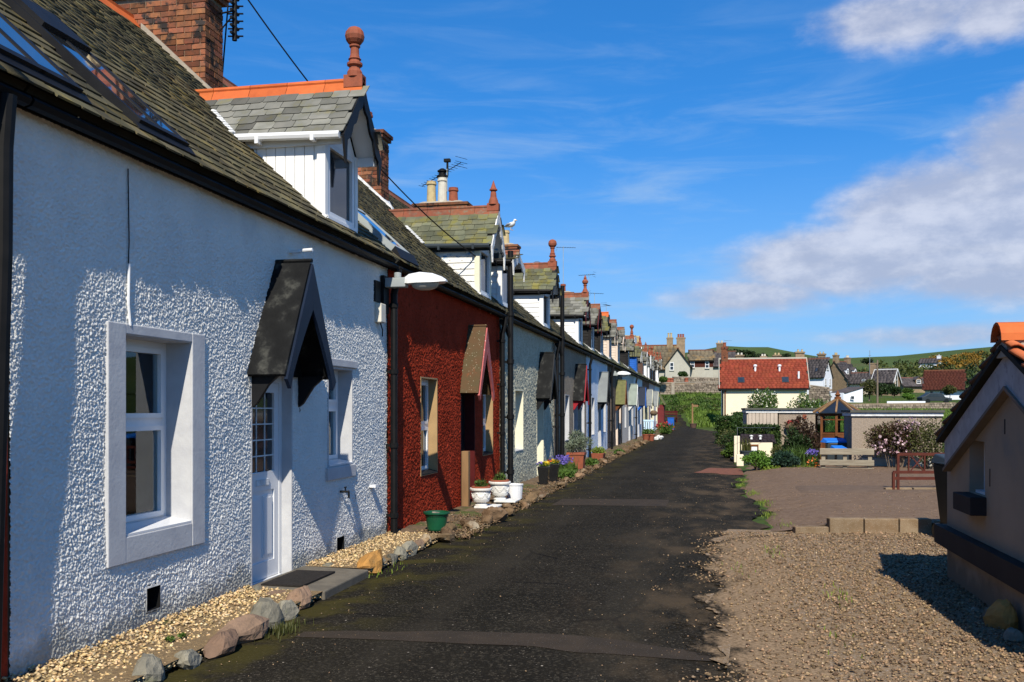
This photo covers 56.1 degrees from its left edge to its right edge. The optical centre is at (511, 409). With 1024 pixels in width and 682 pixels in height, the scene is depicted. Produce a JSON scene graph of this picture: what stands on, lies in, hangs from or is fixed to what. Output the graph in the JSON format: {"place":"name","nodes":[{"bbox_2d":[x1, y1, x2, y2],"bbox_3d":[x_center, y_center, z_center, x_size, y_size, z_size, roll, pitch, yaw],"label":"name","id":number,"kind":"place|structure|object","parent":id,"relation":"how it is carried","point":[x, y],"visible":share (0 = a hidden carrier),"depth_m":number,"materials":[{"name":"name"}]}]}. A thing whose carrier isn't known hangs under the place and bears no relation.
{"place":"outdoors","nodes":[
{"label":"outdoors","id":0,"kind":"place"},
{"bbox_2d":[163,414,772,681],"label":"road","id":1,"kind":"structure","parent":0,"point":[534,584],"depth_m":8.65,"materials":[{"name":"asphalt"}]},
{"bbox_2d":[132,653,164,681],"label":"edging stone","id":2,"kind":"object","parent":1,"relation":"on","point":[150,667],"visible":0.95,"depth_m":5.87,"materials":[{"name":"stone"}]},
{"bbox_2d":[203,628,238,659],"bbox_3d":[-1.990,1.621,6.626,0.188,0.190,0.377,-2,-3,10],"label":"edging stone","id":3,"kind":"object","parent":1,"relation":"on","point":[220,644],"visible":0.94,"depth_m":6.53,"materials":[{"name":"stone"}]},
{"bbox_2d":[264,617,313,641],"bbox_3d":[-1.725,1.631,7.173,0.318,0.078,0.744,0,0,12],"label":"grass tuft","id":4,"kind":"object","parent":1,"relation":"on","point":[283,629],"visible":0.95,"depth_m":7.19,"materials":[{"name":"green plant"}]},
{"bbox_2d":[185,471,747,681],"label":"loose chippings","id":5,"kind":"object","parent":1,"relation":"on","point":[575,589],"visible":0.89,"depth_m":9.15,"materials":[{"name":"gravel"}]},
{"bbox_2d":[295,631,713,660],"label":"road repair","id":6,"kind":"structure","parent":1,"relation":"on","point":[580,644],"depth_m":6.89,"materials":[{"name":"asphalt"}]},
{"bbox_2d":[553,499,668,506],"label":"road repair","id":7,"kind":"structure","parent":1,"relation":"on","point":[633,502],"depth_m":17.14,"materials":[{"name":"asphalt"}]},
{"bbox_2d":[366,477,862,657],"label":"verge weeds","id":8,"kind":"object","parent":1,"relation":"on","point":[763,502],"visible":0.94,"depth_m":11.10,"materials":[{"name":"plant"}]},
{"bbox_2d":[695,468,743,474],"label":"red path","id":9,"kind":"structure","parent":1,"relation":"on","point":[732,471],"depth_m":25.82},
{"bbox_2d":[222,0,1023,357],"label":"sky","id":10,"kind":"structure","parent":0,"point":[843,178],"materials":[{"name":"blue"}]},
{"bbox_2d":[674,391,720,426],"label":"bank grass","id":11,"kind":"structure","parent":0,"point":[704,418],"depth_m":96.55,"materials":[{"name":"plant"}]},
{"bbox_2d":[659,392,959,530],"bbox_3d":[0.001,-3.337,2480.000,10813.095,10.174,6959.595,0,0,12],"label":"ground","id":12,"kind":"structure","parent":0,"point":[759,519],"depth_m":91.44,"materials":[{"name":"green plant"}]},
{"bbox_2d":[0,61,33,681],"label":"cottage","id":13,"kind":"structure","parent":12,"relation":"on","point":[11,98],"depth_m":5.49,"materials":[{"name":"paint"}]},
{"bbox_2d":[0,0,401,676],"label":"cottage","id":14,"kind":"structure","parent":12,"relation":"on","point":[198,380],"depth_m":7.76,"materials":[{"name":"paint"}]},
{"bbox_2d":[126,334,191,536],"bbox_3d":[-2.828,0.185,7.298,0.346,1.470,0.930,0,0,12],"label":"window","id":15,"kind":"structure","parent":14,"relation":"in","point":[158,371],"depth_m":7.63,"materials":[{"name":"white plastic"}]},
{"bbox_2d":[219,0,242,41],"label":"tv aerial","id":16,"kind":"object","parent":14,"relation":"attached to","point":[234,15],"visible":1,"depth_m":12.80,"materials":[{"name":"black metal"}]},
{"bbox_2d":[250,376,292,585],"bbox_3d":[-2.365,0.670,9.168,0.176,2.020,0.880,0,0,12],"label":"door","id":17,"kind":"structure","parent":14,"relation":"in","point":[271,491],"depth_m":9.42,"materials":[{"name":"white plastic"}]},
{"bbox_2d":[327,367,352,467],"bbox_3d":[-2.071,0.085,10.864,0.306,1.110,0.740,0,0,12],"label":"window","id":18,"kind":"structure","parent":14,"relation":"in","point":[340,400],"depth_m":11.18,"materials":[{"name":"paint"}]},
{"bbox_2d":[381,272,447,313],"bbox_3d":[-1.228,-1.475,12.119,0.830,0.510,0.300,0,0,12],"label":"street lamp","id":19,"kind":"object","parent":14,"relation":"attached to","point":[423,281],"visible":0.99,"depth_m":12.07,"materials":[{"name":"white metal"}]},
{"bbox_2d":[78,77,508,532],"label":"cottage","id":20,"kind":"structure","parent":12,"relation":"on","point":[449,382],"depth_m":15.79,"materials":[{"name":"paint"}]},
{"bbox_2d":[248,0,475,256],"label":"telephone cable","id":21,"kind":"object","parent":20,"relation":"attached to","point":[381,169],"visible":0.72,"depth_m":15.32,"materials":[{"name":"rubber"}]},
{"bbox_2d":[420,377,437,475],"bbox_3d":[-1.318,0.250,14.272,0.211,1.440,0.860,0,0,12],"label":"window","id":22,"kind":"structure","parent":20,"relation":"in","point":[429,386],"depth_m":14.65,"materials":[{"name":"white plastic"}]},
{"bbox_2d":[460,394,474,505],"bbox_3d":[-0.882,0.690,16.546,0.256,1.980,0.990,0,0,12],"label":"door","id":23,"kind":"structure","parent":20,"relation":"in","point":[467,433],"depth_m":17.00,"materials":[{"name":"black paint"}]},
{"bbox_2d":[482,395,492,455],"bbox_3d":[-0.541,0.245,18.033,0.211,1.230,0.840,0,0,12],"label":"window","id":24,"kind":"structure","parent":20,"relation":"in","point":[487,413],"depth_m":18.41,"materials":[{"name":"white plastic"}]},
{"bbox_2d":[109,430,660,671],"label":"verge","id":25,"kind":"structure","parent":12,"relation":"on","point":[465,510],"depth_m":15.38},
{"bbox_2d":[174,649,202,669],"bbox_3d":[-2.142,1.651,6.282,0.174,0.153,0.251,-6,-10,5],"label":"edging stone","id":26,"kind":"object","parent":25,"relation":"on","point":[189,659],"visible":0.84,"depth_m":6.21,"materials":[{"name":"stone"}]},
{"bbox_2d":[1,531,438,681],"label":"golden gravel","id":27,"kind":"structure","parent":25,"relation":"on","point":[219,600],"depth_m":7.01,"materials":[{"name":"gravel"}]},
{"bbox_2d":[217,614,268,644],"bbox_3d":[-1.946,1.616,6.945,0.194,0.230,0.509,0,0,32],"label":"edging stone","id":28,"kind":"object","parent":25,"relation":"on","point":[248,628],"visible":0.67,"depth_m":6.91,"materials":[{"name":"stone"}]},
{"bbox_2d":[250,597,284,630],"bbox_3d":[-1.889,1.595,7.386,0.232,0.290,0.372,-1,-2,33],"label":"edging stone","id":29,"kind":"object","parent":25,"relation":"on","point":[269,608],"visible":0.48,"depth_m":7.34,"materials":[{"name":"stone"}]},
{"bbox_2d":[278,599,298,620],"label":"edging stone","id":30,"kind":"object","parent":25,"relation":"on","point":[289,609],"visible":0.66,"depth_m":7.71,"materials":[{"name":"stone"}]},
{"bbox_2d":[286,585,311,609],"bbox_3d":[-1.804,1.615,8.157,0.210,0.212,0.295,5,9,15],"label":"edging stone","id":31,"kind":"object","parent":25,"relation":"on","point":[303,594],"visible":0.68,"depth_m":8.09,"materials":[{"name":"stone"}]},
{"bbox_2d":[251,566,367,599],"bbox_3d":[-1.899,1.661,9.154,0.745,0.118,1.199,0,0,12],"label":"doorstep","id":32,"kind":"structure","parent":25,"relation":"on","point":[339,580],"depth_m":9.06,"materials":[{"name":"concrete"}]},
{"bbox_2d":[261,570,334,586],"bbox_3d":[-2.007,1.595,9.064,0.400,0.015,0.780,0,0,12],"label":"door mat","id":33,"kind":"object","parent":32,"relation":"on","point":[298,578],"depth_m":9.00,"materials":[{"name":"rubber"}]},
{"bbox_2d":[357,549,382,574],"bbox_3d":[-1.476,1.596,10.005,0.257,0.264,0.558,0,0,-5],"label":"edging stone","id":34,"kind":"object","parent":25,"relation":"on","point":[369,560],"visible":0.8,"depth_m":9.82,"materials":[{"name":"stone"}]},
{"bbox_2d":[307,533,439,568],"bbox_3d":[-1.510,1.612,11.146,0.750,0.001,2.780,0,0,12],"label":"gravel bed","id":35,"kind":"object","parent":25,"relation":"on","point":[433,535],"visible":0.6,"depth_m":11.03,"materials":[{"name":"gravel"}]},
{"bbox_2d":[461,451,469,505],"bbox_3d":[-0.772,1.185,16.028,0.120,0.970,0.120,0,0,12],"label":"timber board","id":36,"kind":"object","parent":25,"relation":"on","point":[465,478],"visible":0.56,"depth_m":15.97,"materials":[{"name":"wood"}]},
{"bbox_2d":[474,504,501,508],"bbox_3d":[-0.388,1.599,15.811,0.380,0.033,0.470,0,0,12],"label":"paving slab","id":37,"kind":"object","parent":25,"relation":"on","point":[490,505],"depth_m":15.62,"materials":[{"name":"concrete"}]},
{"bbox_2d":[470,477,491,505],"bbox_3d":[-0.507,1.338,15.728,0.368,0.484,0.368,0,0,12],"label":"garden urn","id":38,"kind":"object","parent":37,"relation":"on","point":[481,493],"visible":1,"depth_m":15.62,"materials":[{"name":"white stone"}]},
{"bbox_2d":[482,506,507,522],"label":"rubble stone","id":39,"kind":"object","parent":25,"relation":"on","point":[500,514],"visible":0.64,"depth_m":14.21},
{"bbox_2d":[494,498,519,502],"bbox_3d":[-0.082,1.599,16.799,0.380,0.033,0.470,0,0,12],"label":"paving slab","id":40,"kind":"object","parent":25,"relation":"on","point":[510,500],"depth_m":16.63,"materials":[{"name":"white stone"}]},
{"bbox_2d":[488,472,510,499],"bbox_3d":[-0.216,1.321,16.842,0.396,0.518,0.396,0,0,12],"label":"garden urn","id":41,"kind":"object","parent":40,"relation":"on","point":[499,483],"visible":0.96,"depth_m":16.73,"materials":[{"name":"white stone"}]},
{"bbox_2d":[410,435,655,539],"bbox_3d":[3.807,1.648,35.970,1.072,0.096,48.057,0,0,12],"label":"verge rubble","id":42,"kind":"object","parent":25,"relation":"on","point":[471,532],"visible":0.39,"depth_m":16.15,"materials":[{"name":"brown stone"}]},
{"bbox_2d":[423,510,449,530],"bbox_3d":[-1.012,1.500,12.892,0.360,0.250,0.360,0,0,12],"label":"plant tub","id":43,"kind":"object","parent":42,"relation":"on","point":[436,521],"visible":0.94,"depth_m":12.77,"materials":[{"name":"green plastic"}]},
{"bbox_2d":[536,461,549,484],"bbox_3d":[0.688,1.391,21.045,0.306,0.517,0.310,0,0,12],"label":"tall planter","id":44,"kind":"object","parent":25,"relation":"on","point":[543,467],"visible":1,"depth_m":20.95,"materials":[{"name":"black plastic"}]},
{"bbox_2d":[547,454,577,471],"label":"bluebell clump","id":45,"kind":"object","parent":25,"relation":"on","point":[563,461],"visible":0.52,"depth_m":24.46,"materials":[{"name":"purple plant"}]},
{"bbox_2d":[564,429,594,468],"bbox_3d":[1.774,1.089,26.548,0.895,1.103,0.818,0,0,-21],"label":"terracotta pot","id":46,"kind":"object","parent":25,"relation":"on","point":[575,443],"visible":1,"depth_m":26.36,"materials":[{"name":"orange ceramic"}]},
{"bbox_2d":[389,177,562,482],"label":"cottage","id":47,"kind":"structure","parent":12,"relation":"on","point":[522,294],"depth_m":22.75,"materials":[{"name":"paint"}]},
{"bbox_2d":[515,390,523,451],"bbox_3d":[0.039,0.250,20.976,0.266,1.340,0.940,0,0,12],"label":"window","id":48,"kind":"structure","parent":47,"relation":"in","point":[518,393],"depth_m":21.41,"materials":[{"name":"paint"}]},
{"bbox_2d":[536,402,543,475],"bbox_3d":[0.580,0.680,23.570,0.236,2.000,0.940,0,0,12],"label":"door","id":49,"kind":"structure","parent":47,"relation":"in","point":[540,412],"depth_m":24.00,"materials":[{"name":"beige paint"}]},
{"bbox_2d":[503,230,590,463],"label":"cottage","id":50,"kind":"structure","parent":12,"relation":"on","point":[569,315],"depth_m":29.48,"materials":[{"name":"paint"}]},
{"bbox_2d":[560,284,627,448],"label":"cottage","id":51,"kind":"structure","parent":12,"relation":"on","point":[618,384],"depth_m":42.15,"materials":[{"name":"paint"}]},
{"bbox_2d":[583,303,611,456],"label":"cottage","id":52,"kind":"structure","parent":12,"relation":"on","point":[597,361],"depth_m":35.20,"materials":[{"name":"paint"}]},
{"bbox_2d":[620,325,638,442],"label":"cottage","id":53,"kind":"structure","parent":12,"relation":"on","point":[628,416],"depth_m":48.87,"materials":[{"name":"paint"}]},
{"bbox_2d":[630,337,646,438],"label":"cottage","id":54,"kind":"structure","parent":12,"relation":"on","point":[638,378],"depth_m":55.00,"materials":[{"name":"paint"}]},
{"bbox_2d":[638,342,653,430],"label":"cottage","id":55,"kind":"structure","parent":12,"relation":"on","point":[643,366],"depth_m":61.70,"materials":[{"name":"paint"}]},
{"bbox_2d":[625,335,666,429],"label":"cottage","id":56,"kind":"structure","parent":12,"relation":"on","point":[660,415],"depth_m":75.60,"materials":[{"name":"paint"}]},
{"bbox_2d":[648,346,658,430],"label":"cottage","id":57,"kind":"structure","parent":12,"relation":"on","point":[654,361],"depth_m":68.38,"materials":[{"name":"paint"}]},
{"bbox_2d":[642,333,676,381],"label":"village house","id":58,"kind":"structure","parent":12,"relation":"on","point":[668,350],"depth_m":143.56,"materials":[{"name":"stone"}]},
{"bbox_2d":[664,347,692,377],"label":"village house","id":59,"kind":"structure","parent":12,"relation":"on","point":[676,363],"depth_m":135.35,"materials":[{"name":"paint"}]},
{"bbox_2d":[659,381,720,393],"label":"stone wall","id":60,"kind":"structure","parent":12,"relation":"on","point":[697,387],"depth_m":114.46,"materials":[{"name":"stone"}]},
{"bbox_2d":[659,392,720,413],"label":"bank scrub","id":61,"kind":"object","parent":12,"relation":"on","point":[676,402],"visible":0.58,"depth_m":104.30,"materials":[{"name":"green plant"}]},
{"bbox_2d":[676,334,715,376],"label":"village house","id":62,"kind":"structure","parent":12,"relation":"on","point":[701,361],"depth_m":137.55,"materials":[{"name":"paint"}]},
{"bbox_2d":[713,341,736,376],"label":"village house","id":63,"kind":"structure","parent":12,"relation":"on","point":[717,352],"depth_m":159.03,"materials":[{"name":"paint"}]},
{"bbox_2d":[713,414,742,443],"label":"hedge","id":64,"kind":"object","parent":12,"relation":"on","point":[724,421],"visible":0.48,"depth_m":45.89,"materials":[{"name":"green plant"}]},
{"bbox_2d":[665,535,833,681],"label":"shingle edge","id":65,"kind":"object","parent":12,"relation":"on","point":[713,640],"visible":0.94,"depth_m":7.35,"materials":[{"name":"gravel"}]},
{"bbox_2d":[739,434,776,456],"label":"outhouse","id":66,"kind":"structure","parent":12,"relation":"on","point":[763,442],"depth_m":30.95,"materials":[{"name":"paint"}]},
{"bbox_2d":[740,450,775,469],"bbox_3d":[6.668,1.395,25.858,1.046,0.627,0.946,0,0,12],"label":"garden shrub","id":67,"kind":"object","parent":12,"relation":"on","point":[757,459],"visible":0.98,"depth_m":25.64,"materials":[{"name":"green plant"}]},
{"bbox_2d":[741,408,779,430],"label":"garage","id":68,"kind":"structure","parent":12,"relation":"on","point":[761,415],"depth_m":32.16,"materials":[{"name":"wood"}]},
{"bbox_2d":[740,422,782,449],"bbox_3d":[8.281,1.141,31.891,1.424,1.418,0.801,0,0,-2],"label":"hedge","id":69,"kind":"object","parent":12,"relation":"on","point":[749,429],"visible":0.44,"depth_m":31.68,"materials":[{"name":"green plant"}]},
{"bbox_2d":[746,387,777,407],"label":"flowering shrub","id":70,"kind":"object","parent":12,"relation":"on","point":[761,400],"visible":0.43,"depth_m":57.60,"materials":[{"name":"green plant"}]},
{"bbox_2d":[718,342,809,415],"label":"cream house","id":71,"kind":"structure","parent":12,"relation":"on","point":[786,379],"depth_m":86.47,"materials":[{"name":"tile"}]},
{"bbox_2d":[778,408,817,448],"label":"garage","id":72,"kind":"structure","parent":12,"relation":"on","point":[785,414],"depth_m":32.08,"materials":[{"name":"concrete"}]},
{"bbox_2d":[786,391,822,407],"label":"flowering shrub","id":73,"kind":"object","parent":12,"relation":"on","point":[804,404],"visible":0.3,"depth_m":60.00,"materials":[{"name":"green plant"}]},
{"bbox_2d":[807,357,833,393],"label":"village house","id":74,"kind":"structure","parent":12,"relation":"on","point":[820,372],"depth_m":166.44,"materials":[{"name":"stone"}]},
{"bbox_2d":[809,385,831,404],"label":"stone wall","id":75,"kind":"structure","parent":12,"relation":"on","point":[819,392],"depth_m":97.34,"materials":[{"name":"stone"}]},
{"bbox_2d":[821,438,846,459],"bbox_3d":[9.278,1.215,27.431,0.737,0.769,0.646,0,0,0],"label":"storage container","id":76,"kind":"object","parent":12,"relation":"on","point":[828,442],"visible":0.45,"depth_m":27.22,"materials":[{"name":"blue plastic"}]},
{"bbox_2d":[651,529,1023,681],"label":"shingle yard","id":77,"kind":"structure","parent":12,"relation":"on","point":[857,655],"depth_m":7.77,"materials":[{"name":"gravel"}]},
{"bbox_2d":[792,526,828,533],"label":"kerb block","id":78,"kind":"structure","parent":77,"relation":"on","point":[810,529],"depth_m":12.88,"materials":[{"name":"concrete"}]},
{"bbox_2d":[827,517,862,533],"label":"kerb block","id":79,"kind":"structure","parent":77,"relation":"on","point":[846,525],"depth_m":12.88,"materials":[{"name":"concrete"}]},
{"bbox_2d":[863,518,897,533],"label":"kerb block","id":80,"kind":"structure","parent":77,"relation":"on","point":[879,525],"depth_m":12.88,"materials":[{"name":"concrete"}]},
{"bbox_2d":[897,518,931,533],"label":"kerb block","id":81,"kind":"structure","parent":77,"relation":"on","point":[916,525],"depth_m":12.88,"materials":[{"name":"concrete"}]},
{"bbox_2d":[931,454,946,536],"bbox_3d":[5.746,1.126,12.206,0.589,1.093,0.723,0,0,0],"label":"wheelie bin","id":82,"kind":"object","parent":77,"relation":"on","point":[938,461],"visible":0.17,"depth_m":12.29,"materials":[{"name":"black plastic"}]},
{"bbox_2d":[934,322,1023,631],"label":"hut","id":83,"kind":"object","parent":77,"relation":"on","point":[979,535],"visible":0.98,"depth_m":7.96,"materials":[{"name":"paint"}]},
{"bbox_2d":[983,599,1017,629],"bbox_3d":[3.747,1.601,7.349,0.160,0.292,0.261,0,0,-32],"label":"rock","id":84,"kind":"object","parent":77,"relation":"on","point":[1001,614],"visible":0.71,"depth_m":7.29,"materials":[{"name":"stone"}]},
{"bbox_2d":[1003,627,1023,642],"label":"rock","id":85,"kind":"object","parent":77,"relation":"on","point":[1011,634],"visible":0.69,"depth_m":6.88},
{"bbox_2d":[740,460,939,530],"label":"concrete yard","id":86,"kind":"structure","parent":12,"relation":"on","point":[815,509],"depth_m":17.10,"materials":[{"name":"concrete"}]},
{"bbox_2d":[771,449,800,466],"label":"garden shrub","id":87,"kind":"object","parent":86,"relation":"on","point":[786,458],"visible":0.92,"depth_m":25.39,"materials":[{"name":"green plant"}]},
{"bbox_2d":[781,425,813,453],"bbox_3d":[8.100,1.101,27.274,0.898,1.310,0.817,0,0,12],"label":"mixed shrub","id":88,"kind":"object","parent":86,"relation":"on","point":[792,441],"visible":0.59,"depth_m":27.16,"materials":[{"name":"green plant"}]},
{"bbox_2d":[782,413,820,452],"bbox_3d":[8.300,0.916,27.610,1.091,1.680,1.017,0,0,12],"label":"bronze shrub","id":89,"kind":"object","parent":86,"relation":"on","point":[810,433],"visible":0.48,"depth_m":27.53,"materials":[{"name":"brown plant"}]},
{"bbox_2d":[783,445,820,465],"bbox_3d":[7.871,1.312,26.257,1.456,0.715,1.451,0,0,-38],"label":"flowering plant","id":90,"kind":"object","parent":86,"relation":"on","point":[802,456],"visible":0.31,"depth_m":26.04,"materials":[{"name":"green plant"}]},
{"bbox_2d":[812,391,859,459],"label":"summerhouse","id":91,"kind":"structure","parent":86,"relation":"on","point":[836,405],"depth_m":29.13,"materials":[{"name":"brown wood"}]},
{"bbox_2d":[820,448,873,468],"bbox_3d":[8.689,1.370,24.940,1.342,0.700,0.154,0,0,12],"label":"rail fence","id":92,"kind":"object","parent":86,"relation":"on","point":[845,462],"visible":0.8,"depth_m":24.87,"materials":[{"name":"wood"}]},
{"bbox_2d":[795,485,935,492],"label":"concrete path","id":93,"kind":"structure","parent":86,"relation":"on","point":[831,489],"depth_m":18.13,"materials":[{"name":"concrete"}]},
{"bbox_2d":[841,410,944,465],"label":"garage","id":94,"kind":"structure","parent":86,"relation":"on","point":[857,423],"depth_m":26.05,"materials":[{"name":"concrete"}]},
{"bbox_2d":[863,417,930,467],"bbox_3d":[10.179,0.955,25.259,1.796,1.500,0.920,0,0,-5],"label":"flowering shrub","id":95,"kind":"object","parent":86,"relation":"on","point":[891,440],"visible":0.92,"depth_m":25.11,"materials":[{"name":"pink plant"}]},
{"bbox_2d":[892,453,944,489],"bbox_3d":[7.996,1.211,18.127,1.630,0.778,0.045,0,0,0],"label":"railing","id":96,"kind":"object","parent":86,"relation":"on","point":[897,472],"visible":0.41,"depth_m":18.11,"materials":[{"name":"brown wood"}]},
{"bbox_2d":[904,416,945,468],"bbox_3d":[10.804,0.892,24.718,1.108,1.532,1.310,0,0,-34],"label":"olive bush","id":97,"kind":"object","parent":86,"relation":"on","point":[925,436],"visible":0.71,"depth_m":24.71,"materials":[{"name":"green plant"}]},
{"bbox_2d":[831,353,857,391],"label":"village house","id":98,"kind":"structure","parent":12,"relation":"on","point":[842,370],"depth_m":173.66,"materials":[{"name":"brown stone"}]},
{"bbox_2d":[830,387,863,401],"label":"lean to","id":99,"kind":"object","parent":12,"relation":"on","point":[851,394],"visible":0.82,"depth_m":128.00,"materials":[{"name":"paint"}]},
{"bbox_2d":[847,361,876,393],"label":"village house","id":100,"kind":"structure","parent":12,"relation":"on","point":[856,379],"depth_m":170.51,"materials":[{"name":"stone"}]},
{"bbox_2d":[871,368,901,395],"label":"village house","id":101,"kind":"structure","parent":12,"relation":"on","point":[888,376],"depth_m":161.60,"materials":[{"name":"tile"}]},
{"bbox_2d":[851,402,955,408],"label":"stone wall","id":102,"kind":"structure","parent":12,"relation":"on","point":[950,405],"depth_m":107.82,"materials":[{"name":"stone"}]},
{"bbox_2d":[900,376,924,392],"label":"village house","id":103,"kind":"structure","parent":12,"relation":"on","point":[915,382],"depth_m":185.36,"materials":[{"name":"tile"}]},
{"bbox_2d":[857,349,990,386],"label":"wood crowns","id":104,"kind":"object","parent":12,"relation":"on","point":[906,371],"visible":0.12,"depth_m":316.98,"materials":[{"name":"green plant"}]},
{"bbox_2d":[917,393,951,402],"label":"parked car","id":105,"kind":"object","parent":12,"relation":"on","point":[927,397],"visible":0.88,"depth_m":123.20,"materials":[{"name":"grey metal"}]},
{"bbox_2d":[922,369,966,399],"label":"village house","id":106,"kind":"structure","parent":12,"relation":"on","point":[936,381],"depth_m":142.02,"materials":[{"name":"tile"}]},
{"bbox_2d":[685,346,991,369],"bbox_3d":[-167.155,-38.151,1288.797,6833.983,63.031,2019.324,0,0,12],"label":"hill","id":107,"kind":"structure","parent":0,"point":[855,362],"depth_m":918.41,"materials":[{"name":"plant"}]},
{"bbox_2d":[825,407,951,431],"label":"field grass","id":108,"kind":"structure","parent":0,"point":[832,425],"depth_m":85.14,"materials":[{"name":"plant"}]},
{"bbox_2d":[860,358,982,387],"bbox_3d":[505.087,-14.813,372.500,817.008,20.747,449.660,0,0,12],"label":"hill","id":109,"kind":"structure","parent":0,"point":[917,365],"depth_m":350.89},
{"bbox_2d":[893,352,990,389],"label":"dark wood crowns","id":110,"kind":"object","parent":109,"relation":"on","point":[966,368],"visible":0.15,"depth_m":310.58,"materials":[{"name":"green plant"}]},
{"bbox_2d":[930,350,987,368],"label":"gorse","id":111,"kind":"object","parent":109,"relation":"on","point":[973,356],"visible":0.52,"depth_m":337.49,"materials":[{"name":"plant"}]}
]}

